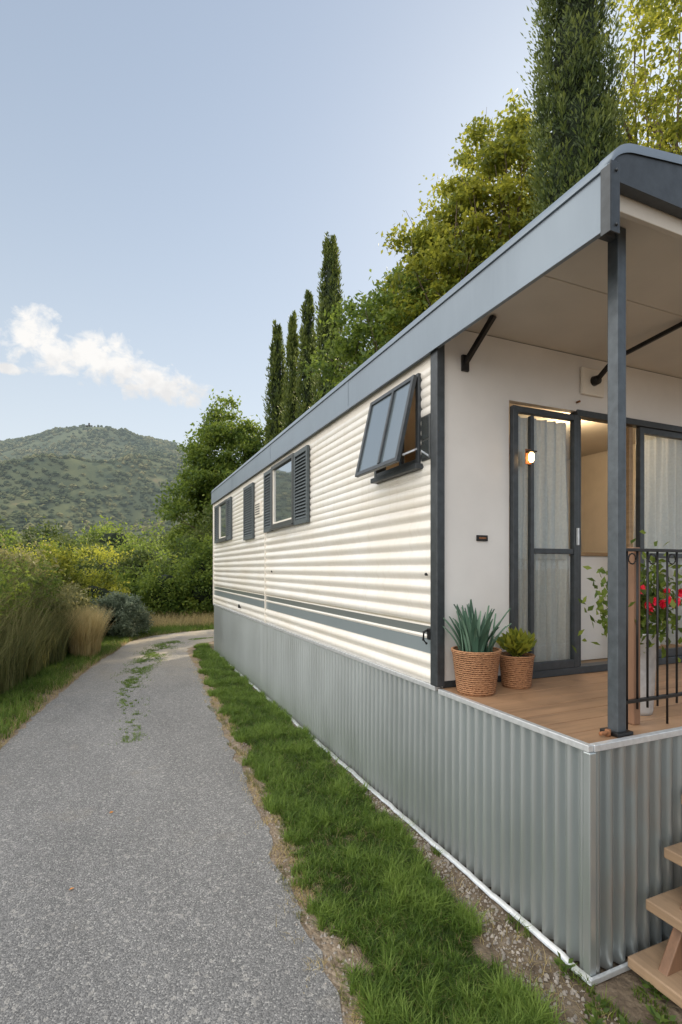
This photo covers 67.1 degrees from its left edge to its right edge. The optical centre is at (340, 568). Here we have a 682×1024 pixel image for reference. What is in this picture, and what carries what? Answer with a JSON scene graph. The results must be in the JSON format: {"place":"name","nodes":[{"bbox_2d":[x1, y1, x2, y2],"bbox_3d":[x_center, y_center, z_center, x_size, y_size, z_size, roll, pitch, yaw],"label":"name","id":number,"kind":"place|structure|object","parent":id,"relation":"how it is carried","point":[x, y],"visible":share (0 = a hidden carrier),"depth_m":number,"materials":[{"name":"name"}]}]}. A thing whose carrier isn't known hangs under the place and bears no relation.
{"place":"outdoors","nodes":[
{"label":"outdoors","id":0,"kind":"place"},
{"bbox_2d":[0,427,213,538],"bbox_3d":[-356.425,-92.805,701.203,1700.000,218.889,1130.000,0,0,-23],"label":"hill","id":1,"kind":"structure","parent":0,"point":[76,469],"depth_m":433.06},
{"bbox_2d":[0,424,211,541],"bbox_3d":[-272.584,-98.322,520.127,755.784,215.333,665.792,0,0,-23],"label":"hillside forest","id":2,"kind":"object","parent":1,"relation":"on","point":[132,453],"visible":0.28,"depth_m":439.63,"materials":[{"name":"plant"}]},
{"bbox_2d":[0,629,342,1023],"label":"asphalt road","id":3,"kind":"structure","parent":0,"point":[166,910],"depth_m":2.86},
{"bbox_2d":[108,637,212,744],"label":"grass strip","id":4,"kind":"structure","parent":3,"relation":"on","point":[134,679],"depth_m":8.30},
{"bbox_2d":[144,608,213,627],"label":"field grass","id":5,"kind":"structure","parent":0,"point":[159,620],"depth_m":15.27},
{"bbox_2d":[213,604,439,690],"bbox_3d":[-1.005,0.731,6.840,0.044,0.029,8.060,0,0,-23],"label":"sill strip","id":6,"kind":"object","parent":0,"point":[396,673],"visible":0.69,"depth_m":4.22,"materials":[{"name":"metal"}]},
{"bbox_2d":[213,476,263,621],"bbox_3d":[-1.803,-0.270,8.672,0.021,1.970,4.045,0,0,-23],"label":"wall siding","id":7,"kind":"object","parent":6,"relation":"on","point":[238,569],"visible":0.84,"depth_m":8.14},
{"bbox_2d":[252,482,253,538],"bbox_3d":[-1.256,-0.830,7.342,0.030,0.800,0.040,0,0,-23],"label":"shutter narrow stile","id":8,"kind":"object","parent":7,"relation":"attached to","point":[252,510],"visible":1,"depth_m":7.33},
{"bbox_2d":[244,487,251,536],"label":"shutter narrow louvres","id":9,"kind":"object","parent":8,"relation":"attached to","point":[248,513],"visible":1,"depth_m":7.59,"materials":[{"name":"paint"}]},
{"bbox_2d":[214,355,429,506],"bbox_3d":[-0.999,-1.308,6.865,0.034,0.105,8.000,0,0,-23],"label":"siding top band","id":10,"kind":"object","parent":6,"relation":"on","point":[422,366],"visible":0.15,"depth_m":4.36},
{"bbox_2d":[265,406,377,663],"bbox_3d":[-0.364,-0.270,5.331,0.021,1.970,3.200,0,0,-23],"label":"siding","id":11,"kind":"object","parent":10,"relation":"attached to","point":[321,578],"visible":0.75,"depth_m":4.64,"materials":[{"name":"metal"}]},
{"bbox_2d":[274,460,290,521],"bbox_3d":[-0.672,-0.880,6.009,0.005,0.674,0.784,0,0,-23],"label":"window glass","id":12,"kind":"object","parent":11,"relation":"attached to","point":[282,492],"visible":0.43,"depth_m":6.04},
{"bbox_2d":[306,445,309,521],"bbox_3d":[-0.339,-0.860,5.211,0.030,0.780,0.040,0,0,-23],"label":"shutter stile","id":13,"kind":"object","parent":11,"relation":"attached to","point":[307,483],"visible":1,"depth_m":5.19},
{"bbox_2d":[295,453,305,519],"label":"shutter louvres","id":14,"kind":"object","parent":13,"relation":"attached to","point":[300,500],"visible":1,"depth_m":5.38,"materials":[{"name":"paint"}]},
{"bbox_2d":[297,452,305,519],"bbox_3d":[-0.408,-0.860,5.396,0.005,0.678,0.353,0,0,-23],"label":"shutter back","id":15,"kind":"object","parent":13,"relation":"attached to","point":[301,484],"visible":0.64,"depth_m":5.41,"materials":[{"name":"grey metal"}]},
{"bbox_2d":[355,375,416,477],"bbox_3d":[0.292,-0.953,3.534,0.031,0.575,0.620,14,-6,-23],"label":"awning sash","id":16,"kind":"object","parent":11,"relation":"attached to","point":[385,430],"visible":1,"depth_m":3.47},
{"bbox_2d":[376,470,422,679],"bbox_3d":[0.392,0.022,3.577,0.021,1.385,0.620,0,0,-23],"label":"siding below window","id":17,"kind":"object","parent":11,"relation":"attached to","point":[399,594],"visible":0.98,"depth_m":3.54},
{"bbox_2d":[371,463,423,483],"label":"awning sill","id":18,"kind":"structure","parent":17,"relation":"attached to","point":[414,467],"depth_m":3.47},
{"bbox_2d":[420,367,429,682],"bbox_3d":[0.548,-0.270,3.214,0.021,1.970,0.170,0,0,-23],"label":"siding front","id":19,"kind":"object","parent":6,"relation":"on","point":[425,540],"visible":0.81,"depth_m":3.24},
{"bbox_2d":[0,624,681,1023],"bbox_3d":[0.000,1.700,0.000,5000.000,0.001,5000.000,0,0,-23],"label":"ground","id":20,"kind":"structure","parent":0,"point":[632,1006],"depth_m":2.22,"materials":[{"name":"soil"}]},
{"bbox_2d":[0,536,88,699],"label":"tall reed grass","id":21,"kind":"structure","parent":20,"relation":"on","point":[42,644],"depth_m":7.89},
{"bbox_2d":[0,534,109,630],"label":"olive bush","id":22,"kind":"object","parent":20,"relation":"on","point":[72,592],"visible":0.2,"depth_m":9.67,"materials":[{"name":"green plant"}]},
{"bbox_2d":[0,554,64,642],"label":"reed bush foliage","id":23,"kind":"object","parent":22,"relation":"attached to","point":[3,581],"visible":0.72,"depth_m":8.36,"materials":[{"name":"green plant"}]},
{"bbox_2d":[1,541,130,605],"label":"yellow green bush","id":24,"kind":"object","parent":20,"relation":"on","point":[95,585],"visible":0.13,"depth_m":13.95,"materials":[{"name":"green plant"}]},
{"bbox_2d":[57,604,118,658],"bbox_3d":[-4.998,1.184,10.038,1.289,1.032,1.814,0,0,-23],"label":"dry grass clump","id":25,"kind":"object","parent":20,"relation":"on","point":[86,639],"visible":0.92,"depth_m":9.68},
{"bbox_2d":[0,527,179,571],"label":"scrub","id":26,"kind":"object","parent":20,"relation":"on","point":[159,554],"visible":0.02,"depth_m":41.63,"materials":[{"name":"green plant"}]},
{"bbox_2d":[8,536,178,576],"bbox_3d":[-22.260,0.224,30.801,36.038,4.914,15.147,0,0,22],"label":"scrub","id":27,"kind":"object","parent":20,"relation":"on","point":[99,554],"visible":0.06,"depth_m":28.63,"materials":[{"name":"green plant"}]},
{"bbox_2d":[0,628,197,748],"bbox_3d":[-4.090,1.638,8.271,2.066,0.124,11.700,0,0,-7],"label":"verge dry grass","id":28,"kind":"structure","parent":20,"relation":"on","point":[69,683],"depth_m":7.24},
{"bbox_2d":[0,516,212,560],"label":"distant trees","id":29,"kind":"object","parent":20,"relation":"on","point":[52,535],"visible":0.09,"depth_m":71.84,"materials":[{"name":"green plant"}]},
{"bbox_2d":[0,622,213,738],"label":"verge grass","id":30,"kind":"structure","parent":20,"relation":"on","point":[15,696],"depth_m":7.61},
{"bbox_2d":[10,515,207,550],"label":"distant trees","id":31,"kind":"object","parent":20,"relation":"on","point":[102,534],"visible":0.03,"depth_m":116.76,"materials":[{"name":"green plant"}]},
{"bbox_2d":[89,588,154,638],"bbox_3d":[-5.379,1.262,12.567,1.622,1.579,1.669,0,0,-23],"label":"sage bush","id":32,"kind":"object","parent":20,"relation":"on","point":[131,614],"visible":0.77,"depth_m":12.28,"materials":[{"name":"green plant"}]},
{"bbox_2d":[69,504,212,609],"bbox_3d":[-7.145,-0.476,20.228,9.542,5.614,4.118,0,0,-9],"label":"dark hedge bush","id":33,"kind":"object","parent":20,"relation":"on","point":[136,559],"visible":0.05,"depth_m":19.83,"materials":[{"name":"green plant"}]},
{"bbox_2d":[90,531,213,619],"bbox_3d":[-5.081,0.384,17.569,7.407,4.105,3.199,0,0,-1],"label":"hedge bush","id":34,"kind":"object","parent":20,"relation":"on","point":[191,586],"visible":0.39,"depth_m":16.81,"materials":[{"name":"green plant"}]},
{"bbox_2d":[0,629,400,1023],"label":"dirt shoulder","id":35,"kind":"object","parent":20,"relation":"on","point":[327,948],"visible":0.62,"depth_m":2.76},
{"bbox_2d":[209,697,381,1019],"bbox_3d":[-0.773,1.676,4.313,0.278,0.048,5.533,0,0,-20],"label":"shoulder grass tuft","id":36,"kind":"object","parent":35,"relation":"on","point":[281,865],"visible":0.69,"depth_m":2.92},
{"bbox_2d":[149,388,264,560],"bbox_3d":[-5.572,-3.240,23.974,6.254,9.897,6.130,0,0,-23],"label":"broadleaf tree","id":37,"kind":"object","parent":20,"relation":"on","point":[203,476],"visible":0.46,"depth_m":22.83,"materials":[{"name":"green plant"}]},
{"bbox_2d":[262,319,288,446],"bbox_3d":[-2.706,-4.384,21.920,1.759,12.588,2.047,0,0,-23],"label":"cypress tree","id":38,"kind":"object","parent":20,"relation":"on","point":[272,427],"visible":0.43,"depth_m":21.77,"materials":[{"name":"green plant"}]},
{"bbox_2d":[188,654,380,1023],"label":"dry grass","id":39,"kind":"structure","parent":20,"relation":"on","point":[280,848],"depth_m":3.00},
{"bbox_2d":[275,310,300,431],"bbox_3d":[-1.875,-4.242,20.491,1.457,12.111,1.465,0,0,14],"label":"cypress tree","id":40,"kind":"object","parent":20,"relation":"on","point":[292,342],"visible":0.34,"depth_m":20.34,"materials":[{"name":"green plant"}]},
{"bbox_2d":[292,289,321,419],"bbox_3d":[-1.305,-4.456,20.016,1.766,12.787,1.794,0,0,-23],"label":"cypress tree","id":41,"kind":"object","parent":20,"relation":"on","point":[306,333],"visible":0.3,"depth_m":19.82,"materials":[{"name":"green plant"}]},
{"bbox_2d":[306,231,348,407],"bbox_3d":[-0.325,-4.891,18.069,2.291,13.820,2.110,0,0,-23],"label":"cypress tree","id":42,"kind":"object","parent":20,"relation":"on","point":[330,293],"visible":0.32,"depth_m":17.80,"materials":[{"name":"green plant"}]},
{"bbox_2d":[293,269,444,399],"bbox_3d":[2.092,-3.530,15.262,6.534,10.476,5.663,0,0,-23],"label":"broadleaf tree","id":43,"kind":"object","parent":20,"relation":"on","point":[351,347],"visible":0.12,"depth_m":14.11,"materials":[{"name":"green plant"}]},
{"bbox_2d":[192,642,572,1023],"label":"grass","id":44,"kind":"structure","parent":20,"relation":"on","point":[302,805],"depth_m":2.67,"materials":[{"name":"plant"}]},
{"bbox_2d":[214,606,582,969],"bbox_3d":[-0.776,1.219,6.344,0.042,0.938,9.133,0,0,-23],"label":"skirt side","id":45,"kind":"object","parent":20,"relation":"on","point":[494,803],"visible":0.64,"depth_m":2.99,"materials":[{"name":"metal"}]},
{"bbox_2d":[438,689,592,752],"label":"deck edge trim side","id":46,"kind":"structure","parent":45,"relation":"attached to","point":[566,739],"depth_m":2.46,"materials":[{"name":"metal"}]},
{"bbox_2d":[442,662,681,692],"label":"deck board","id":47,"kind":"object","parent":45,"relation":"on","point":[566,677],"visible":0.29,"depth_m":3.46,"materials":[{"name":"brown wood"}]},
{"bbox_2d":[532,655,681,678],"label":"door threshold","id":48,"kind":"object","parent":47,"relation":"on","point":[592,667],"depth_m":3.58,"materials":[{"name":"grey metal"}]},
{"bbox_2d":[510,405,517,629],"bbox_3d":[1.127,-0.191,3.354,0.040,1.738,0.040,0,0,-23],"label":"door leaf stile","id":49,"kind":"object","parent":48,"relation":"on","point":[514,515],"depth_m":3.34,"materials":[{"name":"grey metal"}]},
{"bbox_2d":[533,659,573,670],"bbox_3d":[1.372,0.652,3.460,0.492,0.052,0.036,0,0,-23],"label":"door leaf rail","id":50,"kind":"object","parent":48,"relation":"on","point":[553,664],"depth_m":3.47,"materials":[{"name":"grey metal"}]},
{"bbox_2d":[570,415,578,666],"bbox_3d":[1.617,-0.191,3.565,0.040,1.738,0.040,0,0,-23],"label":"door leaf stile","id":51,"kind":"object","parent":48,"relation":"on","point":[574,525],"depth_m":3.55,"materials":[{"name":"grey metal"}]},
{"bbox_2d":[579,416,580,665],"bbox_3d":[1.653,-0.193,3.619,0.030,1.741,0.060,0,0,-23],"label":"opening jamb","id":52,"kind":"object","parent":48,"relation":"on","point":[579,538],"visible":0.35,"depth_m":3.59,"materials":[{"name":"grey metal"}]},
{"bbox_2d":[509,416,569,661],"bbox_3d":[1.362,-0.190,3.526,0.518,1.660,0.079,0,0,-23],"label":"curtain door","id":53,"kind":"structure","parent":52,"relation":"attached to","point":[551,598],"depth_m":3.54,"materials":[{"name":"fabric"}]},
{"bbox_2d":[626,427,632,547],"bbox_3d":[2.165,-0.193,3.872,0.040,1.741,0.040,0,0,-23],"label":"second jamb","id":54,"kind":"object","parent":48,"relation":"on","point":[629,484],"visible":0.44,"depth_m":3.85,"materials":[{"name":"grey metal"}]},
{"bbox_2d":[636,427,643,628],"bbox_3d":[2.253,-0.193,3.877,0.045,1.741,0.040,0,0,-23],"label":"sliding leaf stile","id":55,"kind":"object","parent":48,"relation":"on","point":[639,484],"visible":0.56,"depth_m":3.86,"materials":[{"name":"grey metal"}]},
{"bbox_2d":[455,667,681,698],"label":"deck board","id":56,"kind":"object","parent":45,"relation":"on","point":[552,685],"visible":0.29,"depth_m":3.25,"materials":[{"name":"brown wood"}]},
{"bbox_2d":[443,599,511,696],"bbox_3d":[0.788,0.457,3.058,0.369,0.545,0.401,0,0,-23],"label":"potted agave","id":57,"kind":"object","parent":56,"relation":"on","point":[476,658],"visible":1,"depth_m":2.96,"materials":[{"name":"wicker"}]},
{"bbox_2d":[494,627,536,688],"bbox_3d":[1.083,0.543,3.179,0.256,0.372,0.281,0,0,5],"label":"potted shrub","id":58,"kind":"object","parent":56,"relation":"on","point":[516,664],"visible":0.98,"depth_m":3.12,"materials":[{"name":"wicker"}]},
{"bbox_2d":[471,673,681,704],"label":"deck board","id":59,"kind":"object","parent":45,"relation":"on","point":[539,694],"visible":0.33,"depth_m":3.04,"materials":[{"name":"brown wood"}]},
{"bbox_2d":[487,679,681,710],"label":"deck board","id":60,"kind":"object","parent":45,"relation":"on","point":[527,703],"visible":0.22,"depth_m":2.87,"materials":[{"name":"brown wood"}]},
{"bbox_2d":[503,687,681,717],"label":"deck board","id":61,"kind":"object","parent":45,"relation":"on","point":[557,708],"visible":0.39,"depth_m":2.71,"materials":[{"name":"brown wood"}]},
{"bbox_2d":[522,696,681,725],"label":"deck board","id":62,"kind":"object","parent":45,"relation":"on","point":[564,717],"visible":0.29,"depth_m":2.56,"materials":[{"name":"brown wood"}]},
{"bbox_2d":[543,704,681,734],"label":"deck board","id":63,"kind":"object","parent":45,"relation":"on","point":[572,727],"visible":0.37,"depth_m":2.45,"materials":[{"name":"brown wood"}]},
{"bbox_2d":[572,530,681,715],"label":"flower planter","id":64,"kind":"object","parent":63,"relation":"on","point":[644,711],"visible":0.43,"depth_m":2.55,"materials":[{"name":"ceramic"}]},
{"bbox_2d":[567,715,681,743],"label":"deck board","id":65,"kind":"object","parent":45,"relation":"on","point":[591,736],"visible":0.31,"depth_m":2.34,"materials":[{"name":"brown wood"}]},
{"bbox_2d":[600,727,632,737],"bbox_3d":[1.218,0.720,2.276,0.098,0.016,0.093,0,0,-23],"label":"post foot","id":66,"kind":"object","parent":65,"relation":"on","point":[622,734],"visible":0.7,"depth_m":2.24},
{"bbox_2d":[628,547,639,724],"bbox_3d":[1.377,0.315,2.422,0.045,0.830,0.040,0,0,-23],"label":"railing","id":67,"kind":"object","parent":65,"relation":"on","point":[633,715],"visible":0.68,"depth_m":2.41,"materials":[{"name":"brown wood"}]},
{"bbox_2d":[590,726,681,751],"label":"deck edge trim front","id":68,"kind":"structure","parent":65,"relation":"attached to","point":[633,740],"depth_m":2.22,"materials":[{"name":"metal"}]},
{"bbox_2d":[626,548,681,729],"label":"metal railing","id":69,"kind":"object","parent":65,"relation":"on","point":[647,698],"visible":0.88,"depth_m":2.37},
{"bbox_2d":[220,656,592,985],"bbox_3d":[-0.803,1.678,6.316,0.031,0.033,9.203,0,0,-23],"label":"skirt flashing","id":70,"kind":"object","parent":20,"relation":"on","point":[543,939],"visible":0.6,"depth_m":2.81,"materials":[{"name":"metal"}]},
{"bbox_2d":[225,721,616,1023],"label":"pebbles","id":71,"kind":"object","parent":20,"relation":"on","point":[503,953],"visible":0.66,"depth_m":2.37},
{"bbox_2d":[373,180,524,342],"bbox_3d":[3.182,-4.207,13.925,4.968,11.826,4.994,0,0,-23],"label":"broadleaf tree","id":72,"kind":"object","parent":20,"relation":"on","point":[421,242],"visible":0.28,"depth_m":13.05,"materials":[{"name":"green plant"}]},
{"bbox_2d":[397,88,549,306],"bbox_3d":[4.040,-5.452,14.004,4.346,14.314,4.541,0,0,-23],"label":"broadleaf tree","id":73,"kind":"object","parent":20,"relation":"on","point":[500,155],"visible":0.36,"depth_m":12.99,"materials":[{"name":"green plant"}]},
{"bbox_2d":[430,845,681,1023],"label":"weed tuft","id":74,"kind":"object","parent":20,"relation":"on","point":[583,982],"visible":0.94,"depth_m":2.04,"materials":[{"name":"green plant"}]},
{"bbox_2d":[510,0,645,231],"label":"cypress tree","id":75,"kind":"object","parent":20,"relation":"on","point":[577,113],"visible":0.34,"depth_m":8.71,"materials":[{"name":"green plant"}]},
{"bbox_2d":[583,751,595,976],"bbox_3d":[1.029,1.223,2.131,0.038,0.934,0.038,0,0,-23],"label":"skirt corner","id":76,"kind":"object","parent":20,"relation":"on","point":[589,863],"visible":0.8,"depth_m":2.12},
{"bbox_2d":[532,0,681,194],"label":"broadleaf tree","id":77,"kind":"object","parent":20,"relation":"on","point":[668,131],"visible":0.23,"depth_m":12.04,"materials":[{"name":"green plant"}]},
{"bbox_2d":[588,962,630,986],"bbox_3d":[2.501,1.682,2.732,3.245,0.024,0.017,0,0,-23],"label":"base trim","id":78,"kind":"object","parent":20,"relation":"on","point":[610,973],"visible":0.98,"depth_m":2.13,"materials":[{"name":"metal"}]},
{"bbox_2d":[550,951,676,1023],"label":"broadleaf weed","id":79,"kind":"object","parent":20,"relation":"on","point":[559,962],"visible":0.95,"depth_m":1.96,"materials":[{"name":"green plant"}]},
{"bbox_2d":[566,438,681,644],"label":"back wall","id":80,"kind":"structure","parent":20,"relation":"on","point":[594,502],"depth_m":5.84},
{"bbox_2d":[212,162,681,490],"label":"roof sheet","id":81,"kind":"object","parent":80,"relation":"on","point":[545,212],"visible":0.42,"depth_m":2.91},
{"bbox_2d":[228,356,427,493],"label":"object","id":82,"kind":"structure","parent":81,"relation":"attached to","point":[344,413],"depth_m":4.32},
{"bbox_2d":[601,163,610,236],"bbox_3d":[1.027,-1.430,1.997,0.004,0.260,0.044,0,0,-23],"label":"corner bracket side","id":83,"kind":"object","parent":82,"relation":"attached to","point":[605,199],"visible":1,"depth_m":1.99,"materials":[{"name":"grey metal"}]},
{"bbox_2d":[211,174,600,503],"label":"roof side fascia","id":84,"kind":"structure","parent":81,"relation":"attached to","point":[573,221],"depth_m":2.81,"materials":[{"name":"metal"}]},
{"bbox_2d":[211,228,600,504],"bbox_3d":[-0.822,-1.331,6.310,0.008,0.022,9.398,0,0,-23],"label":"fascia drip","id":85,"kind":"object","parent":84,"relation":"attached to","point":[586,240],"visible":1,"depth_m":2.81},
{"bbox_2d":[211,164,607,492],"bbox_3d":[-0.823,-1.564,6.310,0.010,0.012,9.398,0,0,-23],"label":"fascia top lip","id":86,"kind":"object","parent":81,"relation":"attached to","point":[573,193],"visible":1,"depth_m":2.80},
{"bbox_2d":[404,390,635,459],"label":"interior ceiling","id":87,"kind":"structure","parent":81,"relation":"attached to","point":[594,437],"depth_m":4.99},
{"bbox_2d":[597,143,681,171],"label":"roof front lip","id":88,"kind":"object","parent":81,"relation":"attached to","point":[642,150],"visible":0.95,"depth_m":2.05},
{"bbox_2d":[610,159,619,233],"bbox_3d":[1.059,-1.438,1.990,0.050,0.275,0.006,0,0,-23],"label":"corner bracket","id":89,"kind":"object","parent":88,"relation":"attached to","point":[615,196],"visible":1,"depth_m":1.99,"materials":[{"name":"grey metal"}]},
{"bbox_2d":[614,152,681,218],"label":"roof front fascia","id":90,"kind":"structure","parent":81,"relation":"attached to","point":[653,182],"depth_m":2.10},
{"bbox_2d":[620,200,681,239],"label":"roof beam","id":91,"kind":"structure","parent":81,"relation":"attached to","point":[646,218],"depth_m":2.17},
{"bbox_2d":[596,735,681,974],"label":"skirt front","id":92,"kind":"object","parent":20,"relation":"on","point":[638,808],"visible":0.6,"depth_m":2.23,"materials":[{"name":"metal"}]},
{"bbox_2d":[628,795,681,1007],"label":"wooden stairs","id":93,"kind":"structure","parent":20,"relation":"on","point":[658,966],"depth_m":2.10,"materials":[{"name":"brown wood"}]},
{"bbox_2d":[0,0,681,462],"label":"sky","id":94,"kind":"structure","parent":0,"point":[174,174],"materials":[{"name":"blue"}]},
{"bbox_2d":[415,373,422,462],"bbox_3d":[0.524,-0.960,3.315,0.085,0.580,0.035,0,0,-23],"label":"awning frame","id":95,"kind":"object","parent":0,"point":[418,399],"visible":0.34,"depth_m":3.29,"materials":[{"name":"grey metal"}]},
{"bbox_2d":[528,416,533,653],"bbox_3d":[1.259,-0.200,3.411,0.028,1.620,0.030,0,0,-23],"label":"door inner stile","id":96,"kind":"object","parent":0,"point":[531,531],"depth_m":3.40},
{"bbox_2d":[440,644,681,688],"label":"floor","id":97,"kind":"structure","parent":0,"point":[606,659],"depth_m":4.17,"materials":[{"name":"brown wood"}]},
{"bbox_2d":[441,331,508,687],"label":"front wall","id":98,"kind":"structure","parent":97,"relation":"on","point":[477,450],"depth_m":3.25,"materials":[{"name":"paint"}]},
{"bbox_2d":[430,345,444,686],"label":"corner trim","id":99,"kind":"structure","parent":98,"relation":"attached to","point":[437,515],"depth_m":3.12,"materials":[{"name":"grey metal"}]},
{"bbox_2d":[464,315,496,363],"bbox_3d":[0.839,-1.387,3.121,0.030,0.233,0.234,0,0,-37],"label":"awning strut","id":100,"kind":"object","parent":98,"relation":"attached to","point":[480,338],"visible":1,"depth_m":3.11,"materials":[{"name":"black metal"}]},
{"bbox_2d":[556,556,607,659],"bbox_3d":[1.699,0.315,4.271,0.940,0.830,0.500,0,0,-23],"label":"counter","id":101,"kind":"object","parent":97,"relation":"on","point":[589,649],"visible":0.06,"depth_m":4.14,"materials":[{"name":"white wood"}]},
{"bbox_3d":[3.395,-0.185,4.375,0.198,1.830,0.049,0,0,-23],"label":"front wall","id":102,"kind":"object","parent":97,"relation":"on","visible":0},
{"bbox_2d":[509,341,681,426],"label":"front wall top","id":103,"kind":"structure","parent":102,"relation":"on","point":[543,378],"depth_m":3.58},
{"bbox_2d":[580,367,603,397],"bbox_3d":[1.777,-1.315,3.636,0.220,0.190,0.024,0,0,-23],"label":"wall box","id":104,"kind":"object","parent":103,"relation":"attached to","point":[586,386],"visible":0.8,"depth_m":3.61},
{"bbox_2d":[570,409,681,432],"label":"door head","id":105,"kind":"object","parent":102,"relation":"attached to","point":[599,417],"depth_m":3.80,"materials":[{"name":"grey metal"}]},
{"bbox_2d":[633,435,681,645],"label":"curtain slider","id":106,"kind":"object","parent":105,"relation":"hanging from","point":[662,491],"visible":0.53,"depth_m":4.07,"materials":[{"name":"fabric"}]},
{"bbox_2d":[644,427,681,440],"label":"sliding leaf rail","id":107,"kind":"object","parent":105,"relation":"attached to","point":[662,433],"visible":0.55,"depth_m":3.96,"materials":[{"name":"grey metal"}]},
{"bbox_2d":[466,275,681,377],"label":"porch ceiling","id":108,"kind":"structure","parent":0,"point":[548,312],"depth_m":3.16,"materials":[{"name":"paint"}]},
{"bbox_2d":[626,321,681,354],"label":"awning arm","id":109,"kind":"object","parent":108,"relation":"attached to","point":[656,337],"visible":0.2,"depth_m":3.23},
{"bbox_2d":[546,194,681,315],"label":"porch ceiling","id":110,"kind":"structure","parent":0,"point":[654,268],"depth_m":2.56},
{"bbox_2d":[608,227,625,731],"bbox_3d":[1.219,-0.383,2.275,0.054,2.225,0.054,0,0,-23],"label":"porch post","id":111,"kind":"object","parent":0,"point":[617,484],"visible":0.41,"depth_m":2.25,"materials":[{"name":"metal"}]},
{"label":"door","id":112,"kind":"object","parent":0,"visible":0},
{"bbox_2d":[518,406,573,421],"bbox_3d":[1.372,-1.040,3.460,0.492,0.040,0.036,0,0,-23],"label":"door frame","id":113,"kind":"structure","parent":112,"relation":"attached to","point":[544,413],"depth_m":3.44,"materials":[{"name":"grey metal"}]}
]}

